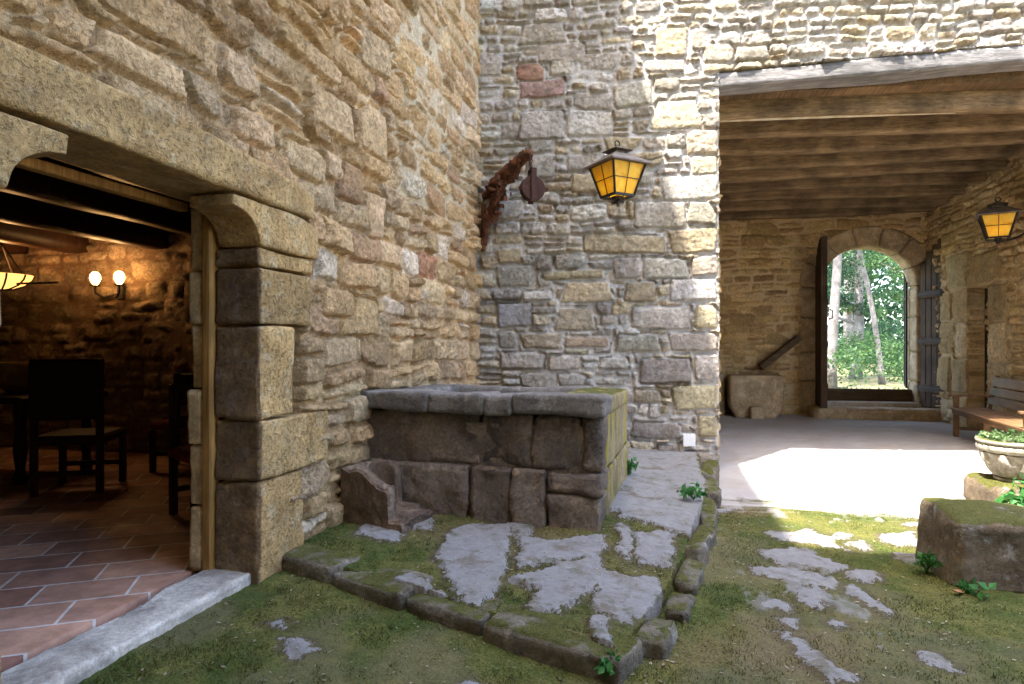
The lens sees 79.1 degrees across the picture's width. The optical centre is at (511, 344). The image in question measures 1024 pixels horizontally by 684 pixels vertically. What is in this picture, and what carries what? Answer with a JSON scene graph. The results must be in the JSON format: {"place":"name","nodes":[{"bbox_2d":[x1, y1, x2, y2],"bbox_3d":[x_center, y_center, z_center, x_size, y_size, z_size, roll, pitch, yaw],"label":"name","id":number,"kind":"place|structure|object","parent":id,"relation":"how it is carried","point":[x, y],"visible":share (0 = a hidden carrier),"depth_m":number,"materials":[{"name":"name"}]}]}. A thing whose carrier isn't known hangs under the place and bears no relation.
{"place":"outdoors","nodes":[
{"label":"outdoors","id":0,"kind":"place"},
{"bbox_2d":[0,447,200,672],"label":"tile floor","id":1,"kind":"structure","parent":0,"point":[78,555],"depth_m":3.78,"materials":[{"name":"tile"}]},
{"bbox_2d":[0,389,107,484],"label":"dining table","id":2,"kind":"object","parent":1,"relation":"on","point":[19,401],"visible":0.63,"depth_m":5.47,"materials":[{"name":"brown wood"}]},
{"bbox_2d":[28,359,126,496],"bbox_3d":[-3.708,0.675,5.324,0.540,1.120,0.560,0,0,-12],"label":"chair","id":3,"kind":"object","parent":1,"relation":"on","point":[65,389],"visible":1,"depth_m":5.07,"materials":[{"name":"wood"}]},
{"bbox_2d":[149,372,193,472],"bbox_3d":[-3.279,0.760,6.211,0.460,0.950,0.460,0,0,3],"label":"chair","id":4,"kind":"object","parent":1,"relation":"on","point":[179,378],"visible":0.34,"depth_m":6.01,"materials":[{"name":"brown wood"}]},
{"bbox_2d":[169,384,226,519],"bbox_3d":[-2.187,0.760,4.534,0.460,0.950,0.460,0,0,43],"label":"chair","id":5,"kind":"object","parent":1,"relation":"on","point":[177,394],"visible":0.27,"depth_m":4.50,"materials":[{"name":"black wood"}]},
{"bbox_2d":[78,413,1023,683],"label":"ground","id":6,"kind":"structure","parent":0,"point":[776,471],"depth_m":3.10,"materials":[{"name":"green plant"}]},
{"bbox_2d":[0,157,228,453],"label":"room","id":7,"kind":"object","parent":6,"relation":"on","point":[70,237],"visible":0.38,"depth_m":7.05,"materials":[{"name":"brown stone"}]},
{"bbox_2d":[0,243,58,290],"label":"ceiling lamp","id":8,"kind":"object","parent":7,"relation":"hanging from","point":[11,281],"visible":0.98,"depth_m":6.65,"materials":[{"name":"yellow glass"}]},
{"bbox_2d":[89,271,124,299],"bbox_3d":[-4.476,-0.665,6.957,0.430,0.310,0.264,0,0,13],"label":"wall sconce","id":9,"kind":"object","parent":7,"relation":"attached to","point":[118,277],"depth_m":6.88,"materials":[{"name":"white glass"}]},
{"bbox_2d":[0,0,482,683],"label":"courtyard wall","id":10,"kind":"structure","parent":6,"relation":"on","point":[314,164],"depth_m":3.43,"materials":[{"name":"stone"}]},
{"bbox_2d":[480,147,533,251],"bbox_3d":[-0.084,-1.614,6.995,0.281,1.028,0.877,0,0,-42],"label":"iron bracket","id":11,"kind":"object","parent":10,"relation":"attached to","point":[506,174],"visible":0.99,"depth_m":7.05,"materials":[{"name":"brown metal"}]},
{"bbox_2d":[518,152,547,203],"bbox_3d":[0.228,-1.805,6.675,0.320,0.550,0.136,0,0,-15],"label":"pulley","id":12,"kind":"object","parent":11,"relation":"hanging from","point":[531,188],"visible":1,"depth_m":6.61,"materials":[{"name":"metal"}]},
{"bbox_2d":[282,448,721,683],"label":"stone platform","id":13,"kind":"structure","parent":6,"relation":"on","point":[534,630],"depth_m":3.38,"materials":[{"name":"grey stone"}]},
{"bbox_2d":[340,458,433,533],"bbox_3d":[-0.850,1.015,4.217,0.519,0.421,0.381,0,0,27],"label":"hollow stone","id":14,"kind":"object","parent":13,"relation":"on","point":[371,492],"visible":0.98,"depth_m":4.11,"materials":[{"name":"stone"}]},
{"bbox_2d":[304,512,681,639],"bbox_3d":[-0.219,1.205,4.056,2.635,0.143,1.865,0,0,31],"label":"moss cover","id":15,"kind":"object","parent":13,"relation":"on","point":[428,547],"visible":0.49,"depth_m":3.59,"materials":[{"name":"green plant"}]},
{"bbox_2d":[360,384,627,532],"bbox_3d":[-0.047,0.810,5.163,1.904,0.969,1.872,0,0,16],"label":"stone trough","id":16,"kind":"object","parent":13,"relation":"on","point":[551,456],"visible":0.91,"depth_m":4.31,"materials":[{"name":"grey stone"}]},
{"bbox_2d":[594,649,620,677],"bbox_3d":[0.391,1.277,2.478,0.105,0.108,0.142,0,0,21],"label":"weed","id":17,"kind":"object","parent":13,"relation":"on","point":[605,664],"visible":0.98,"depth_m":2.45,"materials":[{"name":"green plant"}]},
{"bbox_2d":[627,457,638,474],"bbox_3d":[1.064,1.105,5.650,0.173,0.173,0.204,0,0,13],"label":"weed","id":18,"kind":"object","parent":13,"relation":"on","point":[631,463],"visible":0.67,"depth_m":5.63,"materials":[{"name":"green plant"}]},
{"bbox_2d":[676,482,707,499],"bbox_3d":[1.417,1.137,4.827,0.211,0.130,0.223,0,0,33],"label":"weed","id":19,"kind":"object","parent":13,"relation":"on","point":[689,491],"visible":1,"depth_m":4.80,"materials":[{"name":"green plant"}]},
{"bbox_2d":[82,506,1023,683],"bbox_3d":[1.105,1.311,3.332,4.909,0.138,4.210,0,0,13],"label":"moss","id":20,"kind":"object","parent":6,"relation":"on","point":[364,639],"visible":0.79,"depth_m":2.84,"materials":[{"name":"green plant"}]},
{"bbox_2d":[953,589,964,592],"bbox_3d":[2.418,1.330,3.355,0.090,0.021,0.037,0,0,-27],"label":"fallen leaf","id":21,"kind":"object","parent":20,"relation":"on","point":[957,590],"visible":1,"depth_m":3.37,"materials":[{"name":"orange plant"}]},
{"bbox_2d":[915,497,1023,592],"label":"stone block","id":22,"kind":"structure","parent":20,"relation":"on","point":[968,540],"depth_m":3.45,"materials":[{"name":"grey stone"}]},
{"bbox_2d":[718,129,722,457],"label":"wall","id":23,"kind":"structure","parent":6,"relation":"on","point":[720,196],"depth_m":7.58,"materials":[{"name":"stone"}]},
{"bbox_2d":[475,0,1023,470],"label":"passage wall","id":24,"kind":"structure","parent":6,"relation":"on","point":[583,284],"depth_m":7.10,"materials":[{"name":"stone"}]},
{"bbox_2d":[583,140,652,206],"bbox_3d":[1.121,-1.782,6.652,0.781,0.675,0.899,0,0,-27],"label":"wall lantern","id":25,"kind":"object","parent":24,"relation":"attached to","point":[616,172],"depth_m":6.31,"materials":[{"name":"glass"}]},
{"bbox_2d":[683,434,694,446],"bbox_3d":[2.002,1.075,7.010,0.135,0.140,0.035,0,0,6],"label":"wall plate","id":26,"kind":"object","parent":24,"relation":"attached to","point":[688,439],"depth_m":6.99,"materials":[{"name":"white plastic"}]},
{"bbox_2d":[726,374,783,418],"bbox_3d":[4.819,1.015,12.344,1.009,0.863,0.707,0,0,13],"label":"stone tub","id":27,"kind":"object","parent":6,"relation":"on","point":[744,392],"visible":0.91,"depth_m":12.02,"materials":[{"name":"brown stone"}]},
{"bbox_2d":[749,406,763,418],"bbox_3d":[4.700,1.305,11.908,0.248,0.260,0.200,0,0,13],"label":"stone","id":28,"kind":"object","parent":6,"relation":"on","point":[756,412],"visible":0.94,"depth_m":11.82,"materials":[{"name":"beige stone"}]},
{"bbox_2d":[718,212,940,420],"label":"gate wall","id":29,"kind":"structure","parent":6,"relation":"on","point":[767,292],"depth_m":12.61,"materials":[{"name":"stone"}]},
{"bbox_2d":[758,335,801,369],"bbox_3d":[5.390,0.155,12.477,0.849,0.698,0.268,0,0,5],"label":"wooden chute","id":30,"kind":"object","parent":29,"relation":"attached to","point":[779,352],"visible":1,"depth_m":12.35,"materials":[{"name":"brown wood"}]},
{"bbox_2d":[815,236,832,407],"bbox_3d":[6.025,-0.429,12.052,0.242,3.237,0.858,0,0,13],"label":"gate leaf","id":31,"kind":"object","parent":29,"relation":"attached to","point":[821,344],"visible":1,"depth_m":11.67,"materials":[{"name":"brown wood"}]},
{"bbox_2d":[718,71,1023,220],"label":"passage roof","id":32,"kind":"structure","parent":29,"relation":"on","point":[924,145],"depth_m":8.58,"materials":[{"name":"wood"}]},
{"bbox_2d":[904,269,907,387],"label":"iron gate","id":33,"kind":"structure","parent":29,"relation":"attached to","point":[905,334],"depth_m":12.54,"materials":[{"name":"black metal"}]},
{"bbox_2d":[917,239,945,407],"bbox_3d":[7.965,-0.429,11.617,0.132,3.237,0.876,0,0,-3],"label":"gate leaf","id":34,"kind":"object","parent":29,"relation":"attached to","point":[929,340],"visible":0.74,"depth_m":11.78,"materials":[{"name":"grey wood"}]},
{"bbox_2d":[913,549,943,573],"bbox_3d":[2.452,1.278,3.655,0.167,0.167,0.146,0,0,13],"label":"weed","id":35,"kind":"object","parent":6,"relation":"on","point":[928,559],"visible":0.99,"depth_m":3.65,"materials":[{"name":"green plant"}]},
{"bbox_2d":[922,157,1023,435],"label":"side wall","id":36,"kind":"structure","parent":6,"relation":"on","point":[981,336],"depth_m":10.44,"materials":[{"name":"stone"}]},
{"bbox_2d":[985,288,988,407],"bbox_3d":[7.920,0.230,10.155,0.050,2.360,0.586,0,0,13],"label":"door","id":37,"kind":"structure","parent":36,"relation":"in","point":[986,290],"depth_m":10.38,"materials":[{"name":"brown wood"}]},
{"bbox_2d":[974,197,1023,243],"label":"wall lantern","id":38,"kind":"object","parent":36,"relation":"attached to","point":[996,220],"depth_m":8.66,"materials":[{"name":"glass"}]},
{"bbox_2d":[954,578,996,600],"bbox_3d":[2.500,1.317,3.378,0.126,0.114,0.221,0,0,-8],"label":"weed","id":39,"kind":"object","parent":6,"relation":"on","point":[965,585],"visible":1,"depth_m":3.35,"materials":[{"name":"green plant"}]},
{"bbox_2d":[949,375,1023,436],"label":"wooden bench","id":40,"kind":"object","parent":6,"relation":"on","point":[988,417],"visible":0.78,"depth_m":8.82,"materials":[{"name":"brown wood"}]},
{"bbox_2d":[963,472,1023,501],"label":"boulder","id":41,"kind":"object","parent":6,"relation":"on","point":[983,486],"visible":0.49,"depth_m":5.18,"materials":[{"name":"stone"}]},
{"bbox_2d":[975,427,1023,483],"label":"stone planter","id":42,"kind":"object","parent":41,"relation":"on","point":[1001,455],"visible":0.93,"depth_m":5.06,"materials":[{"name":"stone"}]},
{"bbox_2d":[719,372,724,414],"bbox_3d":[4.073,1.001,12.701,0.539,0.891,0.455,0,0,13],"label":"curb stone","id":43,"kind":"object","parent":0,"point":[722,392],"visible":0.32,"depth_m":12.45,"materials":[{"name":"beige stone"}]},
{"bbox_2d":[827,252,909,342],"label":"sky","id":44,"kind":"structure","parent":0,"point":[865,252],"materials":[{"name":"white"}]},
{"bbox_2d":[837,358,909,388],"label":"forest ground","id":45,"kind":"structure","parent":0,"point":[872,383],"depth_m":20.64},
{"bbox_2d":[827,253,841,387],"bbox_3d":[8.336,-4.681,17.113,4.516,12.079,5.211,0,0,-38],"label":"birch tree","id":46,"kind":"object","parent":45,"relation":"on","point":[832,334],"depth_m":16.72,"materials":[{"name":"white plant"}]},
{"bbox_2d":[827,258,860,282],"bbox_3d":[8.901,-5.072,21.039,5.372,13.200,4.606,0,0,34],"label":"oak tree","id":47,"kind":"object","parent":45,"relation":"on","point":[846,275],"visible":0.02,"depth_m":20.20,"materials":[{"name":"green plant"}]},
{"bbox_2d":[830,250,901,367],"bbox_3d":[15.007,-5.734,28.975,13.010,14.191,6.691,0,0,13],"label":"oak tree","id":48,"kind":"object","parent":45,"relation":"on","point":[848,315],"visible":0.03,"depth_m":28.22,"materials":[{"name":"green plant"}]},
{"bbox_2d":[832,386,899,388],"bbox_3d":[9.936,1.228,14.785,7.503,0.306,4.576,0,0,13],"label":"ground cover","id":49,"kind":"object","parent":45,"relation":"on","point":[866,388],"depth_m":16.44,"materials":[{"name":"green plant"}]},
{"bbox_2d":[827,249,908,379],"bbox_3d":[11.976,-6.450,21.563,8.311,15.653,6.333,0,0,-6],"label":"oak tree","id":50,"kind":"object","parent":45,"relation":"on","point":[857,297],"visible":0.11,"depth_m":21.80,"materials":[{"name":"green plant"}]},
{"bbox_2d":[827,328,909,386],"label":"undergrowth","id":51,"kind":"object","parent":45,"relation":"on","point":[865,352],"visible":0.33,"depth_m":17.64,"materials":[{"name":"green plant"}]},
{"bbox_2d":[827,250,909,362],"bbox_3d":[19.658,-4.140,37.656,33.354,13.510,12.661,0,0,13],"label":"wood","id":52,"kind":"object","parent":45,"relation":"on","point":[889,309],"visible":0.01,"depth_m":34.43,"materials":[{"name":"green plant"}]},
{"bbox_2d":[857,249,885,384],"bbox_3d":[9.418,-4.857,19.138,3.948,12.432,3.868,0,0,13],"label":"birch tree","id":53,"kind":"object","parent":45,"relation":"on","point":[881,380],"depth_m":18.11,"materials":[{"name":"white plant"}]},
{"bbox_2d":[844,264,903,376],"bbox_3d":[16.237,-5.339,21.524,9.379,14.240,6.152,0,0,41],"label":"oak tree","id":54,"kind":"object","parent":45,"relation":"on","point":[896,297],"visible":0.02,"depth_m":22.20,"materials":[{"name":"green plant"}]},
{"bbox_2d":[853,249,903,317],"bbox_3d":[12.220,-3.648,17.320,5.643,10.011,5.474,0,0,13],"label":"birch tree","id":55,"kind":"object","parent":45,"relation":"on","point":[881,265],"visible":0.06,"depth_m":16.65,"materials":[{"name":"green plant"}]},
{"bbox_3d":[3.641,1.266,4.260,0.767,0.305,0.432,0,0,13],"label":"flat stone","id":56,"kind":"object","parent":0,"visible":0},
{"bbox_2d":[993,488,1023,505],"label":"weed","id":57,"kind":"object","parent":56,"relation":"on","point":[1010,497],"visible":0.71,"depth_m":4.12,"materials":[{"name":"green plant"}]},
{"bbox_2d":[1012,471,1023,493],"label":"weed","id":58,"kind":"object","parent":56,"relation":"on","point":[1014,479],"visible":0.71,"depth_m":4.48,"materials":[{"name":"green plant"}]}
]}

